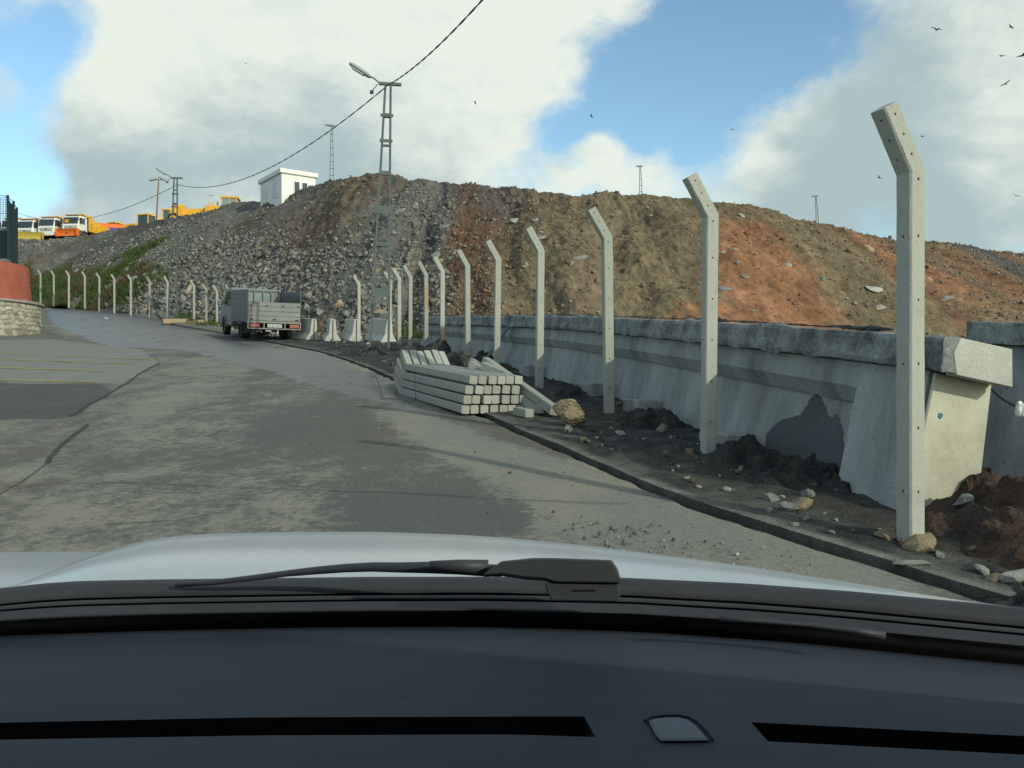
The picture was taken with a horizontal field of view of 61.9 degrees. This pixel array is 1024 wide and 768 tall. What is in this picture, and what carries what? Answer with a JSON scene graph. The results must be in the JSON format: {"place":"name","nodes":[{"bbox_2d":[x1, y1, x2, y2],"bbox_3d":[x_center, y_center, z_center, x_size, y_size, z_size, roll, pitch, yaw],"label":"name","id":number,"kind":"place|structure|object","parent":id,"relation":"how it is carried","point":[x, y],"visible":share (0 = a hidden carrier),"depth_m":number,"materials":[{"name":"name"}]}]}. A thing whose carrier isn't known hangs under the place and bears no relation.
{"place":"outdoors","nodes":[
{"label":"outdoors","id":0,"kind":"place"},
{"bbox_2d":[0,306,982,602],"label":"road","id":1,"kind":"structure","parent":0,"point":[194,414],"depth_m":7.28,"materials":[{"name":"asphalt"}]},
{"bbox_2d":[45,424,89,461],"bbox_3d":[-4.361,0.557,8.384,0.090,0.222,2.283,0,0,-19],"label":"tar seam","id":2,"kind":"object","parent":1,"relation":"on","point":[53,453],"visible":1,"depth_m":8.23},
{"bbox_2d":[96,273,100,311],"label":"fence post","id":3,"kind":"object","parent":1,"relation":"on","point":[99,293],"visible":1,"depth_m":60.35,"materials":[{"name":"concrete"}]},
{"bbox_2d":[111,274,115,312],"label":"fence post","id":4,"kind":"object","parent":1,"relation":"on","point":[114,291],"visible":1,"depth_m":58.45,"materials":[{"name":"concrete"}]},
{"bbox_2d":[69,363,159,415],"bbox_3d":[-6.508,-0.045,14.493,0.110,0.847,9.040,0,0,-16],"label":"tar seam","id":5,"kind":"object","parent":1,"relation":"on","point":[83,407],"visible":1,"depth_m":12.50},
{"bbox_2d":[127,275,131,314],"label":"fence post","id":6,"kind":"object","parent":1,"relation":"on","point":[128,276],"visible":0.98,"depth_m":55.94,"materials":[{"name":"concrete"}]},
{"bbox_2d":[146,276,150,317],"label":"fence post","id":7,"kind":"object","parent":1,"relation":"on","point":[147,278],"visible":0.98,"depth_m":53.34,"materials":[{"name":"concrete"}]},
{"bbox_2d":[21,482,626,503],"bbox_3d":[-1.476,0.783,6.213,4.614,0.070,0.240,0,0,7],"label":"road joint","id":8,"kind":"object","parent":1,"relation":"on","point":[336,490],"visible":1,"depth_m":6.23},
{"bbox_2d":[19,417,835,573],"bbox_3d":[-0.984,0.686,7.342,6.479,0.593,5.018,0,0,12],"label":"road debris","id":9,"kind":"object","parent":1,"relation":"on","point":[624,542],"visible":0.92,"depth_m":5.00,"materials":[{"name":"stone"}]},
{"bbox_2d":[393,373,469,413],"bbox_3d":[-1.150,0.092,11.527,0.102,0.296,2.993,2,4,-24],"label":"concrete post","id":10,"kind":"object","parent":1,"relation":"on","point":[461,408],"visible":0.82,"depth_m":11.14,"materials":[{"name":"concrete"}]},
{"bbox_2d":[394,365,471,403],"bbox_3d":[-1.132,-0.024,11.518,0.102,0.296,2.993,-2,5,-24],"label":"concrete post","id":11,"kind":"object","parent":10,"relation":"on","point":[462,398],"visible":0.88,"depth_m":11.16,"materials":[{"name":"concrete"}]},
{"bbox_2d":[396,358,472,393],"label":"concrete post","id":12,"kind":"object","parent":11,"relation":"on","point":[443,384],"visible":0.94,"depth_m":11.27,"materials":[{"name":"concrete"}]},
{"bbox_2d":[440,397,478,413],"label":"concrete post","id":13,"kind":"object","parent":1,"relation":"on","point":[474,408],"visible":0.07,"depth_m":10.22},
{"bbox_2d":[446,389,479,403],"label":"concrete post","id":14,"kind":"object","parent":13,"relation":"on","point":[475,399],"visible":0.06,"depth_m":10.24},
{"bbox_2d":[408,371,483,393],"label":"concrete post","id":15,"kind":"object","parent":14,"relation":"on","point":[477,389],"visible":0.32,"depth_m":10.41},
{"bbox_2d":[400,350,477,383],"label":"concrete post","id":16,"kind":"object","parent":15,"relation":"on","point":[441,373],"visible":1,"depth_m":11.31,"materials":[{"name":"concrete"}]},
{"bbox_2d":[408,350,486,383],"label":"concrete post","id":17,"kind":"object","parent":15,"relation":"on","point":[415,361],"visible":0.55,"depth_m":11.57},
{"bbox_2d":[0,532,1023,767],"bbox_3d":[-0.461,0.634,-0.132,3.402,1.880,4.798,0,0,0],"label":"car","id":18,"kind":"object","parent":1,"relation":"on","point":[324,650],"visible":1,"depth_m":1.14,"materials":[{"name":"plastic"}]},
{"bbox_2d":[0,173,1023,338],"bbox_3d":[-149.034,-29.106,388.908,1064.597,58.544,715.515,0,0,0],"label":"spoil heap","id":19,"kind":"object","parent":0,"point":[810,307],"visible":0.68,"depth_m":41.11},
{"bbox_2d":[18,218,55,239],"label":"dump truck","id":20,"kind":"object","parent":19,"relation":"on","point":[27,228],"visible":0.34,"depth_m":117.45,"materials":[{"name":"yellow metal"}]},
{"bbox_2d":[36,216,76,239],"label":"dump truck","id":21,"kind":"object","parent":19,"relation":"on","point":[48,225],"visible":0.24,"depth_m":117.61,"materials":[{"name":"white metal"}]},
{"bbox_2d":[55,214,109,236],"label":"dump truck","id":22,"kind":"object","parent":19,"relation":"on","point":[74,226],"visible":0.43,"depth_m":117.26,"materials":[{"name":"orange metal"}]},
{"bbox_2d":[97,223,124,229],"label":"tarped trailer","id":23,"kind":"object","parent":19,"relation":"on","point":[113,226],"depth_m":124.65,"materials":[{"name":"fabric"}]},
{"bbox_2d":[123,213,155,227],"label":"wheel loader","id":24,"kind":"object","parent":19,"relation":"on","point":[146,218],"visible":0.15,"depth_m":121.27,"materials":[{"name":"yellow metal"}]},
{"bbox_2d":[149,176,165,219],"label":"lamp mast","id":25,"kind":"object","parent":19,"relation":"on","point":[159,177],"visible":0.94,"depth_m":91.96,"materials":[{"name":"metal"}]},
{"bbox_2d":[157,208,169,219],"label":"wheel loader","id":26,"kind":"object","parent":19,"relation":"on","point":[165,212],"visible":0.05,"depth_m":111.77,"materials":[{"name":"yellow metal"}]},
{"bbox_2d":[168,196,240,217],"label":"motor grader","id":27,"kind":"object","parent":19,"relation":"on","point":[183,210],"visible":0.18,"depth_m":94.38,"materials":[{"name":"yellow metal"}]},
{"bbox_2d":[24,233,423,337],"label":"grass","id":28,"kind":"structure","parent":19,"relation":"on","point":[133,255],"depth_m":66.10,"materials":[{"name":"plant"}]},
{"bbox_2d":[258,168,317,205],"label":"guard house","id":29,"kind":"structure","parent":19,"relation":"on","point":[279,186],"depth_m":62.82,"materials":[{"name":"white concrete"}]},
{"bbox_2d":[325,124,334,179],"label":"lamp mast","id":30,"kind":"object","parent":19,"relation":"on","point":[330,150],"visible":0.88,"depth_m":67.98,"materials":[{"name":"metal"}]},
{"bbox_2d":[0,173,1023,337],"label":"rubble","id":31,"kind":"object","parent":19,"relation":"on","point":[184,295],"visible":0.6,"depth_m":45.79,"materials":[{"name":"stone"}]},
{"bbox_2d":[0,0,1023,252],"label":"sky","id":32,"kind":"structure","parent":0,"point":[97,96],"materials":[{"name":"blue"}]},
{"bbox_2d":[157,313,1023,597],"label":"verge","id":33,"kind":"structure","parent":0,"point":[953,570],"depth_m":6.18,"materials":[{"name":"soil"}]},
{"bbox_2d":[155,168,182,318],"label":"lamp pole","id":34,"kind":"object","parent":33,"relation":"on","point":[176,219],"visible":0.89,"depth_m":49.97,"materials":[{"name":"metal"}]},
{"bbox_2d":[2,185,175,220],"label":"overhead cable","id":35,"kind":"object","parent":34,"relation":"attached to","point":[104,214],"visible":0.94,"depth_m":59.52,"materials":[{"name":"rubber"}]},
{"bbox_2d":[161,319,189,323],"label":"kerb stone","id":36,"kind":"object","parent":33,"relation":"on","point":[167,321],"visible":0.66,"depth_m":47.69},
{"bbox_2d":[189,280,194,317],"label":"fence post","id":37,"kind":"object","parent":33,"relation":"on","point":[192,283],"visible":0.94,"depth_m":49.44,"materials":[{"name":"concrete"}]},
{"bbox_2d":[201,283,207,322],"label":"fence post","id":38,"kind":"object","parent":33,"relation":"on","point":[206,303],"visible":0.85,"depth_m":46.55,"materials":[{"name":"concrete"}]},
{"bbox_2d":[212,285,217,321],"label":"fence post","id":39,"kind":"object","parent":33,"relation":"on","point":[215,289],"visible":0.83,"depth_m":45.94,"materials":[{"name":"concrete"}]},
{"bbox_2d":[218,285,300,338],"bbox_3d":[-10.088,-2.902,33.760,2.360,2.100,5.970,0,5,-29],"label":"dropside truck","id":40,"kind":"object","parent":33,"relation":"on","point":[247,311],"visible":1,"depth_m":31.83,"materials":[{"name":"metal"}]},
{"bbox_2d":[195,317,396,336],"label":"stone litter","id":41,"kind":"object","parent":33,"relation":"on","point":[322,334],"visible":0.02,"depth_m":36.09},
{"bbox_2d":[291,318,320,339],"bbox_3d":[-8.043,-2.119,32.632,0.560,0.800,2.630,0,5,-34],"label":"concrete barrier","id":42,"kind":"object","parent":33,"relation":"on","point":[308,330],"visible":0.68,"depth_m":31.74,"materials":[{"name":"concrete"}]},
{"bbox_2d":[322,319,340,340],"bbox_3d":[-6.632,-1.988,31.318,0.560,0.800,1.630,0,5,-16],"label":"concrete barrier","id":43,"kind":"object","parent":33,"relation":"on","point":[331,332],"visible":0.87,"depth_m":30.58,"materials":[{"name":"concrete"}]},
{"bbox_2d":[340,318,363,340],"bbox_3d":[-5.851,-1.980,31.191,0.560,0.800,1.830,0,5,-21],"label":"concrete barrier","id":44,"kind":"object","parent":33,"relation":"on","point":[351,332],"visible":0.92,"depth_m":30.45,"materials":[{"name":"concrete"}]},
{"bbox_2d":[352,275,360,333],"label":"fence post","id":45,"kind":"object","parent":33,"relation":"on","point":[358,297],"visible":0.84,"depth_m":33.15,"materials":[{"name":"concrete"}]},
{"bbox_2d":[335,346,396,357],"bbox_3d":[-3.566,-0.817,21.468,1.812,0.301,2.075,0,5,-12],"label":"dirt mound","id":46,"kind":"object","parent":33,"relation":"on","point":[362,351],"visible":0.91,"depth_m":21.10,"materials":[{"name":"soil"}]},
{"bbox_2d":[349,62,400,348],"bbox_3d":[-4.168,-5.191,25.183,1.551,8.519,0.250,2,0,-4],"label":"lamp pole","id":47,"kind":"object","parent":33,"relation":"on","point":[378,210],"visible":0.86,"depth_m":25.17,"materials":[{"name":"metal"}]},
{"bbox_2d":[177,88,383,187],"bbox_3d":[-11.632,-10.171,37.602,0.038,3.066,29.478,0,0,-33],"label":"overhead cable","id":48,"kind":"object","parent":47,"relation":"attached to","point":[300,150],"visible":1,"depth_m":31.29,"materials":[{"name":"rubber"}]},
{"bbox_2d":[387,0,482,85],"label":"overhead cable","id":49,"kind":"object","parent":47,"relation":"attached to","point":[454,29],"visible":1,"depth_m":18.39,"materials":[{"name":"rubber"}]},
{"bbox_2d":[364,319,395,342],"bbox_3d":[-4.643,-1.888,30.090,0.560,0.800,1.730,0,5,-30],"label":"concrete barrier","id":50,"kind":"object","parent":33,"relation":"on","point":[379,329],"visible":0.66,"depth_m":29.66,"materials":[{"name":"concrete"}]},
{"bbox_2d":[383,271,391,319],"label":"fence post","id":51,"kind":"object","parent":33,"relation":"on","point":[385,273],"visible":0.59,"depth_m":29.54,"materials":[{"name":"concrete"}]},
{"bbox_2d":[391,267,400,343],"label":"fence post","id":52,"kind":"object","parent":33,"relation":"on","point":[396,274],"visible":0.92,"depth_m":26.85,"materials":[{"name":"concrete"}]},
{"bbox_2d":[387,343,419,351],"bbox_3d":[-2.985,-0.968,23.630,0.981,0.369,1.547,0,0,-34],"label":"dirt mound","id":53,"kind":"object","parent":33,"relation":"on","point":[397,347],"visible":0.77,"depth_m":23.13,"materials":[{"name":"soil"}]},
{"bbox_2d":[402,265,412,345],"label":"fence post","id":54,"kind":"object","parent":33,"relation":"on","point":[410,278],"visible":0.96,"depth_m":25.44,"materials":[{"name":"concrete"}]},
{"bbox_2d":[417,261,427,347],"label":"fence post","id":55,"kind":"object","parent":33,"relation":"on","point":[422,269],"visible":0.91,"depth_m":23.45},
{"bbox_2d":[419,338,453,354],"bbox_3d":[-1.961,-0.882,21.385,1.195,0.591,1.658,0,0,11],"label":"dirt mound","id":56,"kind":"object","parent":33,"relation":"on","point":[439,345],"visible":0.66,"depth_m":21.05,"materials":[{"name":"soil"}]},
{"bbox_2d":[432,256,444,340],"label":"fence post","id":57,"kind":"object","parent":33,"relation":"on","point":[442,294],"visible":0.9,"depth_m":21.34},
{"bbox_2d":[446,351,472,367],"bbox_3d":[-1.116,-0.503,17.445,1.122,0.408,1.827,0,5,-12],"label":"dirt mound","id":58,"kind":"object","parent":33,"relation":"on","point":[461,359],"visible":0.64,"depth_m":16.88,"materials":[{"name":"soil"}]},
{"bbox_2d":[456,249,470,355],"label":"fence post","id":59,"kind":"object","parent":33,"relation":"on","point":[463,259],"visible":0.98,"depth_m":18.65,"materials":[{"name":"concrete"}]},
{"bbox_2d":[471,403,487,413],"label":"concrete post","id":60,"kind":"object","parent":33,"relation":"on","point":[483,408],"visible":0.09,"depth_m":10.28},
{"bbox_2d":[473,393,491,403],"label":"concrete post","id":61,"kind":"object","parent":60,"relation":"on","point":[485,399],"visible":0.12,"depth_m":10.26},
{"bbox_2d":[421,373,491,393],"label":"concrete post","id":62,"kind":"object","parent":61,"relation":"on","point":[487,389],"visible":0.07,"depth_m":10.28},
{"bbox_2d":[474,350,492,361],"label":"dirt mound","id":63,"kind":"object","parent":33,"relation":"on","point":[480,355],"visible":0.25,"depth_m":17.27,"materials":[{"name":"soil"}]},
{"bbox_2d":[482,403,497,411],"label":"concrete post","id":64,"kind":"object","parent":33,"relation":"on","point":[492,407],"visible":0.07,"depth_m":10.33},
{"bbox_2d":[486,394,498,403],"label":"concrete post","id":65,"kind":"object","parent":64,"relation":"on","point":[495,399],"visible":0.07,"depth_m":10.32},
{"bbox_2d":[485,383,500,393],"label":"concrete post","id":66,"kind":"object","parent":65,"relation":"on","point":[495,389],"visible":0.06,"depth_m":10.35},
{"bbox_2d":[416,351,496,383],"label":"concrete post","id":67,"kind":"object","parent":66,"relation":"on","point":[491,379],"visible":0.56,"depth_m":11.32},
{"bbox_2d":[423,350,505,383],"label":"concrete post","id":68,"kind":"object","parent":66,"relation":"on","point":[431,362],"visible":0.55,"depth_m":11.84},
{"bbox_2d":[485,239,500,364],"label":"fence post","id":69,"kind":"object","parent":33,"relation":"on","point":[497,287],"visible":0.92,"depth_m":15.93,"materials":[{"name":"concrete"}]},
{"bbox_2d":[495,403,507,411],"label":"concrete post","id":70,"kind":"object","parent":33,"relation":"on","point":[502,408],"visible":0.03,"depth_m":10.36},
{"bbox_2d":[491,393,509,403],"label":"concrete post","id":71,"kind":"object","parent":70,"relation":"on","point":[504,399],"visible":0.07,"depth_m":10.36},
{"bbox_2d":[494,384,509,393],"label":"concrete post","id":72,"kind":"object","parent":71,"relation":"on","point":[505,389],"visible":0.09,"depth_m":10.40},
{"bbox_2d":[468,357,542,414],"bbox_3d":[-0.177,-0.014,11.036,0.279,0.114,2.070,22,7,-31],"label":"concrete post","id":73,"kind":"object","parent":33,"relation":"on","point":[474,364],"visible":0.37,"depth_m":10.57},
{"bbox_2d":[500,403,515,410],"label":"concrete post","id":74,"kind":"object","parent":33,"relation":"on","point":[510,406],"visible":0.03,"depth_m":10.43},
{"bbox_2d":[500,393,518,403],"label":"concrete post","id":75,"kind":"object","parent":74,"relation":"on","point":[514,399],"visible":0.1,"depth_m":10.40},
{"bbox_2d":[504,383,519,393],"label":"concrete post","id":76,"kind":"object","parent":75,"relation":"on","point":[514,389],"visible":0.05,"depth_m":10.42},
{"bbox_2d":[431,350,513,383],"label":"concrete post","id":77,"kind":"object","parent":76,"relation":"on","point":[438,361],"visible":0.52,"depth_m":11.94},
{"bbox_2d":[438,351,522,383],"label":"concrete post","id":78,"kind":"object","parent":76,"relation":"on","point":[517,378],"visible":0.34,"depth_m":11.08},
{"bbox_2d":[480,357,556,415],"bbox_3d":[-0.005,-0.013,10.750,0.279,0.114,2.070,9,14,-28],"label":"concrete post","id":79,"kind":"object","parent":33,"relation":"on","point":[533,395],"visible":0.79,"depth_m":10.47,"materials":[{"name":"concrete"}]},
{"bbox_2d":[513,407,533,417],"bbox_3d":[0.131,0.328,9.901,0.110,0.095,0.340,0,4,-25],"label":"concrete offcut","id":80,"kind":"object","parent":33,"relation":"on","point":[523,412],"visible":1,"depth_m":9.79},
{"bbox_2d":[524,226,544,387],"bbox_3d":[0.336,-1.059,13.167,0.306,2.735,0.114,0,0,-15],"label":"fence post","id":81,"kind":"object","parent":33,"relation":"on","point":[539,306],"visible":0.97,"depth_m":13.14,"materials":[{"name":"concrete"}]},
{"bbox_2d":[552,399,585,425],"bbox_3d":[0.623,0.311,9.185,0.402,0.290,0.266,6,-9,22],"label":"boulder","id":82,"kind":"object","parent":33,"relation":"on","point":[569,412],"visible":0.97,"depth_m":9.08,"materials":[{"name":"stone"}]},
{"bbox_2d":[553,385,589,398],"bbox_3d":[0.861,0.124,12.064,0.679,0.193,1.277,0,5,-12],"label":"dirt mound","id":83,"kind":"object","parent":33,"relation":"on","point":[572,391],"visible":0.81,"depth_m":11.84,"materials":[{"name":"soil"}]},
{"bbox_2d":[586,207,614,412],"bbox_3d":[1.061,-0.760,10.257,0.306,2.735,0.114,0,-1,-10],"label":"fence post","id":84,"kind":"object","parent":33,"relation":"on","point":[600,226],"visible":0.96,"depth_m":10.22,"materials":[{"name":"concrete"}]},
{"bbox_2d":[321,338,975,558],"bbox_3d":[0.629,-0.262,17.176,6.680,3.136,34.020,0,0,-17],"label":"verge debris","id":85,"kind":"object","parent":33,"relation":"on","point":[662,427],"visible":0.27,"depth_m":7.93,"materials":[{"name":"stone"}]},
{"bbox_2d":[614,407,685,429],"bbox_3d":[1.492,0.367,9.377,0.898,0.270,1.133,0,5,-12],"label":"dirt mound","id":86,"kind":"object","parent":33,"relation":"on","point":[649,418],"visible":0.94,"depth_m":9.02,"materials":[{"name":"soil"}]},
{"bbox_2d":[682,172,718,453],"bbox_3d":[1.650,-0.486,7.522,0.306,2.735,0.114,0,0,-12],"label":"fence post","id":87,"kind":"object","parent":33,"relation":"on","point":[702,200],"visible":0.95,"depth_m":7.49,"materials":[{"name":"concrete"}]},
{"bbox_2d":[420,314,1011,509],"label":"retaining wall","id":88,"kind":"structure","parent":33,"relation":"on","point":[804,393],"depth_m":7.17,"materials":[{"name":"concrete"}]},
{"bbox_2d":[486,313,518,357],"bbox_3d":[-0.226,-0.943,17.350,0.075,1.050,0.988,0,0,44],"label":"steel bar","id":89,"kind":"object","parent":88,"relation":"attached to","point":[501,337],"visible":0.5,"depth_m":17.36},
{"bbox_2d":[693,433,829,491],"bbox_3d":[2.055,0.576,7.063,0.924,0.314,2.495,0,5,-12],"label":"dirt mound","id":90,"kind":"object","parent":33,"relation":"on","point":[765,464],"visible":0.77,"depth_m":6.87,"materials":[{"name":"soil"}]},
{"bbox_2d":[762,492,779,501],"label":"stone","id":91,"kind":"object","parent":33,"relation":"on","point":[770,497],"visible":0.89,"depth_m":5.79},
{"bbox_2d":[777,501,799,511],"bbox_3d":[1.796,0.813,5.554,0.147,0.081,0.150,18,-21,2],"label":"stone","id":92,"kind":"object","parent":33,"relation":"on","point":[785,506],"visible":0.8,"depth_m":5.50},
{"bbox_2d":[791,497,812,510],"bbox_3d":[1.888,0.797,5.615,0.263,0.105,0.145,9,-17,-44],"label":"stone","id":93,"kind":"object","parent":33,"relation":"on","point":[803,503],"visible":0.72,"depth_m":5.56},
{"bbox_2d":[800,489,815,496],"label":"stone","id":94,"kind":"object","parent":33,"relation":"on","point":[807,493],"visible":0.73,"depth_m":5.90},
{"bbox_2d":[793,452,857,495],"bbox_3d":[2.483,0.675,6.566,1.108,0.217,1.537,0,5,-12],"label":"dirt mound","id":95,"kind":"object","parent":33,"relation":"on","point":[824,475],"visible":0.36,"depth_m":6.36,"materials":[{"name":"soil"}]},
{"bbox_2d":[874,527,896,539],"bbox_3d":[2.199,0.864,4.950,0.211,0.084,0.166,6,10,-36],"label":"stone","id":96,"kind":"object","parent":33,"relation":"on","point":[888,533],"visible":0.66,"depth_m":4.89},
{"bbox_2d":[870,101,924,540],"bbox_3d":[2.175,-0.211,4.814,0.306,2.735,0.114,0,0,-22],"label":"fence post","id":97,"kind":"object","parent":33,"relation":"on","point":[898,142],"visible":0.94,"depth_m":4.80,"materials":[{"name":"concrete"}]},
{"bbox_2d":[892,560,931,565],"bbox_3d":[2.087,0.933,4.454,0.192,0.034,0.088,-2,-16,10],"label":"stone","id":98,"kind":"object","parent":33,"relation":"on","point":[911,562],"visible":1,"depth_m":4.42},
{"bbox_2d":[901,532,936,551],"bbox_3d":[2.263,0.892,4.779,0.215,0.105,0.300,-20,-1,21],"label":"stone","id":99,"kind":"object","parent":33,"relation":"on","point":[925,542],"visible":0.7,"depth_m":4.69,"materials":[{"name":"stone"}]},
{"bbox_2d":[925,467,1023,570],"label":"dirt mound","id":100,"kind":"object","parent":33,"relation":"on","point":[989,523],"visible":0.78,"depth_m":4.93,"materials":[{"name":"red soil"}]},
{"bbox_2d":[952,494,974,507],"bbox_3d":[2.761,0.712,5.203,0.139,0.080,0.118,-17,-7,-39],"label":"stone","id":101,"kind":"object","parent":100,"relation":"on","point":[963,500],"visible":0.92,"depth_m":5.18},
{"bbox_2d":[973,564,989,575],"bbox_3d":[2.373,0.942,4.303,0.088,0.048,0.100,12,14,-17],"label":"stone","id":102,"kind":"object","parent":33,"relation":"on","point":[983,570],"visible":0.81,"depth_m":4.28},
{"bbox_2d":[958,570,1023,606],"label":"dirt mound","id":103,"kind":"object","parent":33,"relation":"on","point":[1016,600],"visible":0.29,"depth_m":3.97,"materials":[{"name":"soil"}]},
{"bbox_2d":[998,569,1023,582],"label":"stone","id":104,"kind":"object","parent":103,"relation":"on","point":[1015,576],"visible":0.77,"depth_m":4.13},
{"bbox_2d":[985,573,999,581],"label":"stone","id":105,"kind":"object","parent":33,"relation":"on","point":[992,577],"visible":1,"depth_m":4.17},
{"bbox_2d":[966,321,1023,477],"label":"retaining wall","id":106,"kind":"structure","parent":33,"relation":"on","point":[1003,453],"depth_m":8.02,"materials":[{"name":"concrete"}]},
{"bbox_2d":[991,387,1015,406],"bbox_3d":[4.101,0.251,5.483,1.867,0.501,0.251,0,0,9],"label":"cable","id":107,"kind":"object","parent":106,"relation":"attached to","point":[1001,397],"visible":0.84,"depth_m":5.63,"materials":[{"name":"rubber"}]},
{"bbox_2d":[1015,401,1023,416],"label":"plastic bag","id":108,"kind":"object","parent":107,"relation":"attached to","point":[1019,408],"visible":1,"depth_m":5.48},
{"bbox_3d":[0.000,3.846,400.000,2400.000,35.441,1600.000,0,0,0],"label":"ground","id":109,"kind":"structure","parent":0,"visible":0},
{"bbox_2d":[0,261,43,335],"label":"stone wall","id":110,"kind":"structure","parent":109,"relation":"on","point":[20,311],"depth_m":36.80,"materials":[{"name":"paint"}]},
{"bbox_2d":[0,195,17,263],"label":"net fence","id":111,"kind":"object","parent":110,"relation":"on","point":[9,241],"visible":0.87,"depth_m":37.16,"materials":[{"name":"metal"}]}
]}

